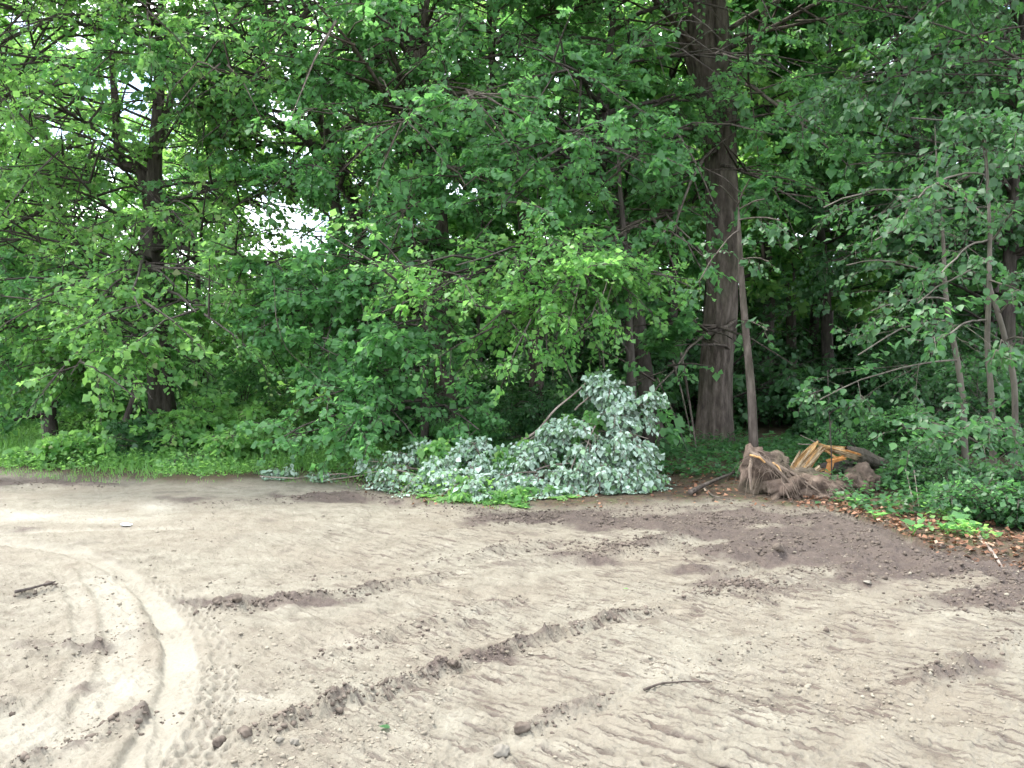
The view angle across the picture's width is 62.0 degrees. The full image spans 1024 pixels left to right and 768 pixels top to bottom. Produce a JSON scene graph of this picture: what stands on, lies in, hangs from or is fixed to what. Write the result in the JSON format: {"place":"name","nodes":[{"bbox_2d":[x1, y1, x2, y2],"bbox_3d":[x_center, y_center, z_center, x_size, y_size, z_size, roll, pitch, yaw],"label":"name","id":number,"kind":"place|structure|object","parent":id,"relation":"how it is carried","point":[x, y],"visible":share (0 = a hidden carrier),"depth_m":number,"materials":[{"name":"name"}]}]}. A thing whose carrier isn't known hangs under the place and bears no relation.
{"place":"outdoors","nodes":[
{"label":"outdoors","id":0,"kind":"place"},
{"bbox_2d":[1,0,1009,322],"label":"sky","id":1,"kind":"structure","parent":0,"point":[297,224],"materials":[{"name":"white"}]},
{"bbox_2d":[0,407,1023,767],"bbox_3d":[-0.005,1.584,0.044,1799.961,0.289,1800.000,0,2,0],"label":"ground","id":2,"kind":"structure","parent":0,"point":[478,715],"depth_m":4.98,"materials":[{"name":"beige sand"}]},
{"bbox_2d":[0,0,56,242],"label":"forest tree","id":3,"kind":"object","parent":2,"relation":"on","point":[55,75],"visible":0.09,"depth_m":24.38,"materials":[{"name":"green plant"}]},
{"bbox_2d":[0,382,89,423],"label":"bush","id":4,"kind":"object","parent":2,"relation":"on","point":[13,405],"visible":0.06,"depth_m":19.14,"materials":[{"name":"green plant"}]},
{"bbox_2d":[1,9,107,342],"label":"forest tree","id":5,"kind":"object","parent":2,"relation":"on","point":[48,79],"visible":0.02,"depth_m":29.93,"materials":[{"name":"green plant"}]},
{"bbox_2d":[0,1,116,325],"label":"forest tree","id":6,"kind":"object","parent":2,"relation":"on","point":[79,104],"visible":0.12,"depth_m":20.60,"materials":[{"name":"green plant"}]},
{"bbox_2d":[1,420,119,468],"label":"bush","id":7,"kind":"object","parent":2,"relation":"on","point":[62,443],"visible":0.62,"depth_m":12.27,"materials":[{"name":"green plant"}]},
{"bbox_2d":[0,0,147,335],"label":"forest tree","id":8,"kind":"object","parent":2,"relation":"on","point":[106,117],"visible":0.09,"depth_m":26.05,"materials":[{"name":"green plant"}]},
{"bbox_2d":[0,246,165,439],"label":"forest tree","id":9,"kind":"object","parent":2,"relation":"on","point":[71,402],"visible":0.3,"depth_m":14.73,"materials":[{"name":"green plant"}]},
{"bbox_2d":[32,401,146,435],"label":"bush","id":10,"kind":"object","parent":2,"relation":"on","point":[75,419],"visible":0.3,"depth_m":16.64,"materials":[{"name":"green plant"}]},
{"bbox_2d":[0,365,179,428],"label":"bush","id":11,"kind":"object","parent":2,"relation":"on","point":[24,403],"visible":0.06,"depth_m":18.33,"materials":[{"name":"green plant"}]},
{"bbox_2d":[0,262,219,434],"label":"forest tree","id":12,"kind":"object","parent":2,"relation":"on","point":[52,345],"visible":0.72,"depth_m":13.26,"materials":[{"name":"green plant"}]},
{"bbox_2d":[0,0,222,329],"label":"forest tree","id":13,"kind":"object","parent":2,"relation":"on","point":[65,33],"visible":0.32,"depth_m":16.86,"materials":[{"name":"green plant"}]},
{"bbox_2d":[0,328,227,406],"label":"bush","id":14,"kind":"object","parent":2,"relation":"on","point":[208,359],"visible":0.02,"depth_m":21.27,"materials":[{"name":"green plant"}]},
{"bbox_2d":[9,329,249,431],"bbox_3d":[-7.676,0.160,18.911,6.254,3.032,4.478,-1,2,-28],"label":"bush","id":15,"kind":"object","parent":2,"relation":"on","point":[178,361],"visible":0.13,"depth_m":17.85,"materials":[{"name":"green plant"}]},
{"bbox_2d":[48,84,241,340],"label":"forest tree","id":16,"kind":"object","parent":2,"relation":"on","point":[95,136],"visible":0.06,"depth_m":31.21,"materials":[{"name":"green plant"}]},
{"bbox_2d":[101,409,213,463],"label":"bush","id":17,"kind":"object","parent":2,"relation":"on","point":[122,428],"visible":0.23,"depth_m":12.84,"materials":[{"name":"green plant"}]},
{"bbox_2d":[123,143,242,361],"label":"forest tree","id":18,"kind":"object","parent":2,"relation":"on","point":[182,277],"visible":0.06,"depth_m":22.78,"materials":[{"name":"green plant"}]},
{"bbox_2d":[80,14,298,383],"bbox_3d":[-8.155,-4.152,21.404,4.890,10.286,4.979,1,2,42],"label":"forest tree","id":19,"kind":"object","parent":2,"relation":"on","point":[212,342],"visible":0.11,"depth_m":20.77,"materials":[{"name":"green plant"}]},
{"bbox_2d":[86,385,312,472],"bbox_3d":[-4.731,0.816,13.158,2.333,1.594,3.215,1,2,26],"label":"bush","id":20,"kind":"object","parent":2,"relation":"on","point":[174,424],"visible":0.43,"depth_m":12.84,"materials":[{"name":"green plant"}]},
{"bbox_2d":[103,7,328,358],"bbox_3d":[-9.037,-5.777,25.927,6.425,13.272,6.310,-1,2,-38],"label":"forest tree","id":21,"kind":"object","parent":2,"relation":"on","point":[180,284],"visible":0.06,"depth_m":25.25,"materials":[{"name":"green plant"}]},
{"bbox_2d":[0,0,454,432],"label":"maple tree","id":22,"kind":"object","parent":2,"relation":"on","point":[152,246],"visible":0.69,"depth_m":14.35,"materials":[{"name":"green plant"}]},
{"bbox_2d":[139,363,329,424],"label":"bush","id":23,"kind":"object","parent":2,"relation":"on","point":[230,383],"visible":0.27,"depth_m":15.72,"materials":[{"name":"green plant"}]},
{"bbox_2d":[187,408,298,468],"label":"bush","id":24,"kind":"object","parent":2,"relation":"on","point":[222,441],"visible":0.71,"depth_m":12.33,"materials":[{"name":"green plant"}]},
{"bbox_2d":[0,419,500,508],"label":"grass","id":25,"kind":"structure","parent":2,"relation":"on","point":[8,443],"depth_m":12.12,"materials":[{"name":"green plant"}]},
{"bbox_2d":[176,378,336,421],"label":"bush","id":26,"kind":"object","parent":2,"relation":"on","point":[280,383],"visible":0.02,"depth_m":17.80,"materials":[{"name":"green plant"}]},
{"bbox_2d":[0,413,529,502],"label":"weeds","id":27,"kind":"object","parent":2,"relation":"on","point":[426,486],"visible":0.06,"depth_m":11.85,"materials":[{"name":"green plant"}]},
{"bbox_2d":[196,396,338,442],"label":"bush","id":28,"kind":"object","parent":2,"relation":"on","point":[303,418],"visible":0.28,"depth_m":15.13,"materials":[{"name":"green plant"}]},
{"bbox_2d":[39,0,515,409],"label":"slim tree","id":29,"kind":"object","parent":2,"relation":"on","point":[312,190],"visible":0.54,"depth_m":13.89,"materials":[{"name":"green plant"}]},
{"bbox_2d":[176,333,385,420],"bbox_3d":[-4.893,0.308,19.449,5.028,2.952,4.089,-1,2,-38],"label":"bush","id":30,"kind":"object","parent":2,"relation":"on","point":[285,378],"visible":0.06,"depth_m":18.54,"materials":[{"name":"green plant"}]},
{"bbox_2d":[35,0,578,431],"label":"leaning tree","id":31,"kind":"object","parent":2,"relation":"on","point":[220,36],"visible":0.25,"depth_m":15.97,"materials":[{"name":"green plant"}]},
{"bbox_2d":[258,436,431,497],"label":"fallen branch","id":32,"kind":"object","parent":2,"relation":"on","point":[388,476],"visible":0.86,"depth_m":10.83,"materials":[{"name":"green plant"}]},
{"bbox_2d":[88,0,641,431],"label":"forked tree","id":33,"kind":"object","parent":2,"relation":"on","point":[434,197],"visible":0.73,"depth_m":13.33,"materials":[{"name":"green plant"}]},
{"bbox_2d":[261,11,474,335],"bbox_3d":[-4.052,-6.194,26.473,6.826,14.101,6.704,1,2,19],"label":"forest tree","id":34,"kind":"object","parent":2,"relation":"on","point":[309,20],"visible":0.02,"depth_m":25.83,"materials":[{"name":"green plant"}]},
{"bbox_2d":[233,259,504,480],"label":"young tree","id":35,"kind":"object","parent":2,"relation":"on","point":[358,386],"visible":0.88,"depth_m":11.54,"materials":[{"name":"green plant"}]},
{"bbox_2d":[322,367,468,444],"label":"bush","id":36,"kind":"object","parent":2,"relation":"on","point":[392,414],"visible":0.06,"depth_m":16.14,"materials":[{"name":"green plant"}]},
{"bbox_2d":[284,0,519,420],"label":"forest tree","id":37,"kind":"object","parent":2,"relation":"on","point":[471,311],"visible":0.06,"depth_m":20.91,"materials":[{"name":"green plant"}]},
{"bbox_2d":[337,372,466,446],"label":"bush","id":38,"kind":"object","parent":2,"relation":"on","point":[447,400],"visible":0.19,"depth_m":15.01,"materials":[{"name":"green plant"}]},
{"bbox_2d":[399,420,449,465],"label":"bush","id":39,"kind":"object","parent":2,"relation":"on","point":[415,430],"visible":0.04,"depth_m":13.17,"materials":[{"name":"green plant"}]},
{"bbox_2d":[405,436,500,501],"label":"fallen branch","id":40,"kind":"object","parent":2,"relation":"on","point":[473,455],"visible":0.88,"depth_m":10.24,"materials":[{"name":"green plant"}]},
{"bbox_2d":[432,402,509,467],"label":"bush","id":41,"kind":"object","parent":2,"relation":"on","point":[479,423],"visible":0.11,"depth_m":12.09,"materials":[{"name":"green plant"}]},
{"bbox_2d":[401,334,544,427],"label":"bush","id":42,"kind":"object","parent":2,"relation":"on","point":[490,381],"visible":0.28,"depth_m":16.89,"materials":[{"name":"green plant"}]},
{"bbox_2d":[321,1,635,330],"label":"forest tree","id":43,"kind":"object","parent":2,"relation":"on","point":[427,215],"visible":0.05,"depth_m":22.39,"materials":[{"name":"green plant"}]},
{"bbox_2d":[374,0,603,368],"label":"forest tree","id":44,"kind":"object","parent":2,"relation":"on","point":[499,18],"visible":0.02,"depth_m":23.66,"materials":[{"name":"green plant"}]},
{"bbox_2d":[420,115,559,367],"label":"forest tree","id":45,"kind":"object","parent":2,"relation":"on","point":[509,215],"visible":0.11,"depth_m":19.96,"materials":[{"name":"green plant"}]},
{"bbox_2d":[401,344,587,410],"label":"bush","id":46,"kind":"object","parent":2,"relation":"on","point":[548,372],"visible":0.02,"depth_m":20.90,"materials":[{"name":"green plant"}]},
{"bbox_2d":[306,0,692,414],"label":"tree","id":47,"kind":"object","parent":2,"relation":"on","point":[590,15],"visible":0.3,"depth_m":16.27,"materials":[{"name":"green plant"}]},
{"bbox_2d":[415,410,607,507],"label":"weeds","id":48,"kind":"object","parent":2,"relation":"on","point":[439,448],"visible":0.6,"depth_m":10.25,"materials":[{"name":"green plant"}]},
{"bbox_2d":[0,476,1023,767],"bbox_3d":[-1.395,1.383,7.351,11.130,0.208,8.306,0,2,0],"label":"earth crumbs","id":49,"kind":"object","parent":2,"relation":"on","point":[24,756],"visible":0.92,"depth_m":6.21,"materials":[{"name":"brown soil"}]},
{"bbox_2d":[315,121,715,437],"bbox_3d":[0.159,-1.546,12.098,4.388,5.599,5.898,2,2,44],"label":"young tree","id":50,"kind":"object","parent":2,"relation":"on","point":[571,263],"visible":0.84,"depth_m":11.47,"materials":[{"name":"green plant"}]},
{"bbox_2d":[456,345,577,418],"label":"bush","id":51,"kind":"object","parent":2,"relation":"on","point":[545,376],"visible":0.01,"depth_m":19.18,"materials":[{"name":"green plant"}]},
{"bbox_2d":[454,377,602,446],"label":"bush","id":52,"kind":"object","parent":2,"relation":"on","point":[525,416],"visible":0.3,"depth_m":12.96,"materials":[{"name":"green plant"}]},
{"bbox_2d":[483,424,584,500],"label":"fallen branch","id":53,"kind":"object","parent":2,"relation":"on","point":[533,452],"visible":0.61,"depth_m":10.12,"materials":[{"name":"green plant"}]},
{"bbox_2d":[483,335,610,390],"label":"bush","id":54,"kind":"object","parent":2,"relation":"on","point":[578,381],"visible":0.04,"depth_m":20.97,"materials":[{"name":"green plant"}]},
{"bbox_2d":[394,2,705,364],"bbox_3d":[1.354,-5.646,20.301,8.767,13.398,5.183,0,2,0],"label":"forest tree","id":55,"kind":"object","parent":2,"relation":"on","point":[694,270],"visible":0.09,"depth_m":20.59,"materials":[{"name":"green plant"}]},
{"bbox_2d":[473,0,705,387],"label":"forest tree","id":56,"kind":"object","parent":2,"relation":"on","point":[512,19],"visible":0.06,"depth_m":22.12,"materials":[{"name":"green plant"}]},
{"bbox_2d":[512,369,675,496],"bbox_3d":[0.892,0.689,10.423,2.206,1.740,1.423,0,2,-10],"label":"fallen branch","id":57,"kind":"object","parent":2,"relation":"on","point":[614,458],"visible":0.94,"depth_m":10.31,"materials":[{"name":"green plant"}]},
{"bbox_2d":[506,362,698,451],"bbox_3d":[1.681,0.766,16.642,3.612,2.403,4.418,0,2,-2],"label":"bush","id":58,"kind":"object","parent":2,"relation":"on","point":[576,396],"visible":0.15,"depth_m":16.88,"materials":[{"name":"green plant"}]},
{"bbox_2d":[372,0,880,443],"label":"tree","id":59,"kind":"object","parent":2,"relation":"on","point":[547,72],"visible":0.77,"depth_m":14.10,"materials":[{"name":"green plant"}]},
{"bbox_2d":[577,64,705,350],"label":"forest tree","id":60,"kind":"object","parent":2,"relation":"on","point":[660,264],"depth_m":32.87,"materials":[{"name":"green plant"}]},
{"bbox_2d":[545,290,759,428],"bbox_3d":[3.174,-0.175,21.693,5.995,4.327,7.372,1,2,22],"label":"bush","id":61,"kind":"object","parent":2,"relation":"on","point":[738,382],"visible":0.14,"depth_m":20.45,"materials":[{"name":"green plant"}]},
{"bbox_2d":[327,466,1023,569],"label":"leaf litter","id":62,"kind":"object","parent":2,"relation":"on","point":[961,541],"visible":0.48,"depth_m":7.95,"materials":[{"name":"brown plant"}]},
{"bbox_2d":[507,0,881,424],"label":"forest tree","id":63,"kind":"object","parent":2,"relation":"on","point":[776,247],"visible":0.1,"depth_m":20.30,"materials":[{"name":"green plant"}]},
{"bbox_2d":[545,270,860,427],"bbox_3d":[4.559,-0.184,20.678,6.433,4.643,7.910,-1,2,-32],"label":"bush","id":64,"kind":"object","parent":2,"relation":"on","point":[793,379],"visible":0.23,"depth_m":20.12,"materials":[{"name":"green plant"}]},
{"bbox_2d":[514,0,904,320],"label":"forest tree","id":65,"kind":"object","parent":2,"relation":"on","point":[768,286],"visible":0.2,"depth_m":19.92,"materials":[{"name":"green plant"}]},
{"bbox_2d":[612,15,808,339],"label":"forest tree","id":66,"kind":"object","parent":2,"relation":"on","point":[754,214],"visible":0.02,"depth_m":26.29,"materials":[{"name":"green plant"}]},
{"bbox_2d":[677,179,794,446],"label":"tree","id":67,"kind":"object","parent":2,"relation":"on","point":[772,231],"visible":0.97,"depth_m":10.76,"materials":[{"name":"brown plant"}]},
{"bbox_2d":[490,422,1021,519],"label":"undergrowth","id":68,"kind":"object","parent":2,"relation":"on","point":[790,443],"visible":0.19,"depth_m":11.68,"materials":[{"name":"green plant"}]},
{"bbox_2d":[646,0,875,418],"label":"forest tree","id":69,"kind":"object","parent":2,"relation":"on","point":[735,18],"visible":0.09,"depth_m":22.37,"materials":[{"name":"green plant"}]},
{"bbox_2d":[502,0,1023,453],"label":"tree","id":70,"kind":"object","parent":2,"relation":"on","point":[717,337],"visible":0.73,"depth_m":15.08,"materials":[{"name":"green plant"}]},
{"bbox_2d":[680,307,861,415],"bbox_3d":[8.046,-0.313,25.676,7.390,4.338,6.010,0,2,-1],"label":"bush","id":71,"kind":"object","parent":2,"relation":"on","point":[788,354],"visible":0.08,"depth_m":24.95,"materials":[{"name":"green plant"}]},
{"bbox_2d":[698,287,860,372],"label":"bush","id":72,"kind":"object","parent":2,"relation":"on","point":[784,326],"depth_m":31.46,"materials":[{"name":"green plant"}]},
{"bbox_2d":[690,5,921,365],"bbox_3d":[9.348,-9.234,27.890,9.078,19.987,9.563,0,2,4],"label":"forest tree","id":73,"kind":"object","parent":2,"relation":"on","point":[758,303],"visible":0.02,"depth_m":26.01,"materials":[{"name":"green plant"}]},
{"bbox_2d":[725,443,888,506],"bbox_3d":[3.320,1.084,9.577,2.020,0.812,1.382,0,2,0],"label":"root plate","id":74,"kind":"object","parent":2,"relation":"on","point":[771,474],"visible":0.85,"depth_m":9.54,"materials":[{"name":"wood"}]},
{"bbox_2d":[676,0,948,369],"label":"forest tree","id":75,"kind":"object","parent":2,"relation":"on","point":[791,318],"visible":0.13,"depth_m":23.33,"materials":[{"name":"green plant"}]},
{"bbox_2d":[733,357,930,430],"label":"bush","id":76,"kind":"object","parent":2,"relation":"on","point":[780,405],"visible":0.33,"depth_m":19.68,"materials":[{"name":"green plant"}]},
{"bbox_2d":[787,370,877,474],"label":"sapling","id":77,"kind":"object","parent":2,"relation":"on","point":[805,391],"visible":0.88,"depth_m":9.91,"materials":[{"name":"green plant"}]},
{"bbox_2d":[759,362,905,417],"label":"bush","id":78,"kind":"object","parent":2,"relation":"on","point":[775,374],"visible":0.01,"depth_m":21.21,"materials":[{"name":"green plant"}]},
{"bbox_2d":[780,396,890,447],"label":"bush","id":79,"kind":"object","parent":2,"relation":"on","point":[805,427],"visible":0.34,"depth_m":15.51,"materials":[{"name":"green plant"}]},
{"bbox_2d":[684,0,996,377],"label":"forest tree","id":80,"kind":"object","parent":2,"relation":"on","point":[826,318],"visible":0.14,"depth_m":21.38,"materials":[{"name":"green plant"}]},
{"bbox_2d":[790,435,890,474],"bbox_3d":[4.190,0.930,10.802,1.585,0.605,0.571,-1,2,-30],"label":"split trunk","id":81,"kind":"object","parent":2,"relation":"on","point":[808,457],"visible":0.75,"depth_m":10.62,"materials":[{"name":"brown wood"}]},
{"bbox_2d":[692,12,993,346],"bbox_3d":[8.932,-7.449,25.069,8.068,16.667,7.924,0,2,3],"label":"forest tree","id":82,"kind":"object","parent":2,"relation":"on","point":[858,303],"visible":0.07,"depth_m":23.23,"materials":[{"name":"green plant"}]},
{"bbox_2d":[758,304,976,379],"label":"bush","id":83,"kind":"object","parent":2,"relation":"on","point":[848,350],"visible":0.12,"depth_m":25.19,"materials":[{"name":"green plant"}]},
{"bbox_2d":[814,401,959,468],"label":"bush","id":84,"kind":"object","parent":2,"relation":"on","point":[883,427],"visible":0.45,"depth_m":11.57,"materials":[{"name":"green plant"}]},
{"bbox_2d":[757,0,1023,356],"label":"forest tree","id":85,"kind":"object","parent":2,"relation":"on","point":[896,245],"visible":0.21,"depth_m":18.59,"materials":[{"name":"green plant"}]},
{"bbox_2d":[796,16,998,350],"bbox_3d":[14.418,-7.910,31.948,8.197,17.131,7.781,-1,2,-23],"label":"forest tree","id":86,"kind":"object","parent":2,"relation":"on","point":[880,62],"visible":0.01,"depth_m":30.54,"materials":[{"name":"green plant"}]},
{"bbox_2d":[823,334,978,414],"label":"bush","id":87,"kind":"object","parent":2,"relation":"on","point":[894,361],"visible":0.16,"depth_m":19.25,"materials":[{"name":"green plant"}]},
{"bbox_2d":[782,130,1023,461],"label":"sapling","id":88,"kind":"object","parent":2,"relation":"on","point":[870,338],"visible":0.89,"depth_m":10.21,"materials":[{"name":"green plant"}]},
{"bbox_2d":[786,0,1023,297],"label":"overhanging tree","id":89,"kind":"object","parent":2,"relation":"on","point":[1001,162],"visible":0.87,"depth_m":11.83,"materials":[{"name":"green plant"}]},
{"bbox_2d":[796,0,1023,381],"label":"forest tree","id":90,"kind":"object","parent":2,"relation":"on","point":[825,279],"visible":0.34,"depth_m":17.67,"materials":[{"name":"green plant"}]},
{"bbox_2d":[819,0,1023,336],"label":"forest tree","id":91,"kind":"object","parent":2,"relation":"on","point":[872,279],"visible":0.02,"depth_m":28.33,"materials":[{"name":"green plant"}]},
{"bbox_2d":[876,437,998,490],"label":"bush","id":92,"kind":"object","parent":2,"relation":"on","point":[929,467],"visible":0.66,"depth_m":10.11,"materials":[{"name":"green plant"}]},
{"bbox_2d":[855,0,1023,356],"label":"forest tree","id":93,"kind":"object","parent":2,"relation":"on","point":[957,288],"visible":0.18,"depth_m":20.08,"materials":[{"name":"green plant"}]},
{"bbox_2d":[857,346,1023,443],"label":"bush","id":94,"kind":"object","parent":2,"relation":"on","point":[932,391],"visible":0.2,"depth_m":16.16,"materials":[{"name":"green plant"}]},
{"bbox_2d":[867,376,1023,439],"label":"bush","id":95,"kind":"object","parent":2,"relation":"on","point":[906,387],"visible":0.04,"depth_m":17.26,"materials":[{"name":"green plant"}]},
{"bbox_2d":[869,105,1023,486],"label":"sapling","id":96,"kind":"object","parent":2,"relation":"on","point":[976,133],"visible":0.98,"depth_m":8.89,"materials":[{"name":"green plant"}]},
{"bbox_2d":[879,327,1023,394],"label":"bush","id":97,"kind":"object","parent":2,"relation":"on","point":[964,337],"visible":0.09,"depth_m":18.26,"materials":[{"name":"green plant"}]},
{"bbox_2d":[890,319,1017,367],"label":"bush","id":98,"kind":"object","parent":2,"relation":"on","point":[976,343],"visible":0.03,"depth_m":21.61,"materials":[{"name":"green plant"}]},
{"bbox_2d":[888,195,1023,472],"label":"sapling","id":99,"kind":"object","parent":2,"relation":"on","point":[948,451],"visible":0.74,"depth_m":9.23,"materials":[{"name":"green plant"}]},
{"bbox_2d":[892,0,1023,351],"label":"forest tree","id":100,"kind":"object","parent":2,"relation":"on","point":[964,316],"visible":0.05,"depth_m":26.00,"materials":[{"name":"green plant"}]},
{"bbox_2d":[917,500,1002,538],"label":"weeds","id":101,"kind":"object","parent":2,"relation":"on","point":[971,530],"visible":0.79,"depth_m":7.32,"materials":[{"name":"green plant"}]},
{"bbox_2d":[918,473,1023,529],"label":"bush","id":102,"kind":"object","parent":2,"relation":"on","point":[976,487],"visible":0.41,"depth_m":7.91,"materials":[{"name":"green plant"}]},
{"bbox_2d":[921,351,1023,456],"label":"bush","id":103,"kind":"object","parent":2,"relation":"on","point":[977,376],"visible":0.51,"depth_m":13.41,"materials":[{"name":"green plant"}]},
{"bbox_2d":[923,457,1023,527],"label":"bush","id":104,"kind":"object","parent":2,"relation":"on","point":[989,513],"visible":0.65,"depth_m":7.94,"materials":[{"name":"green plant"}]},
{"bbox_2d":[948,8,1023,346],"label":"forest tree","id":105,"kind":"object","parent":2,"relation":"on","point":[980,238],"visible":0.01,"depth_m":28.62,"materials":[{"name":"green plant"}]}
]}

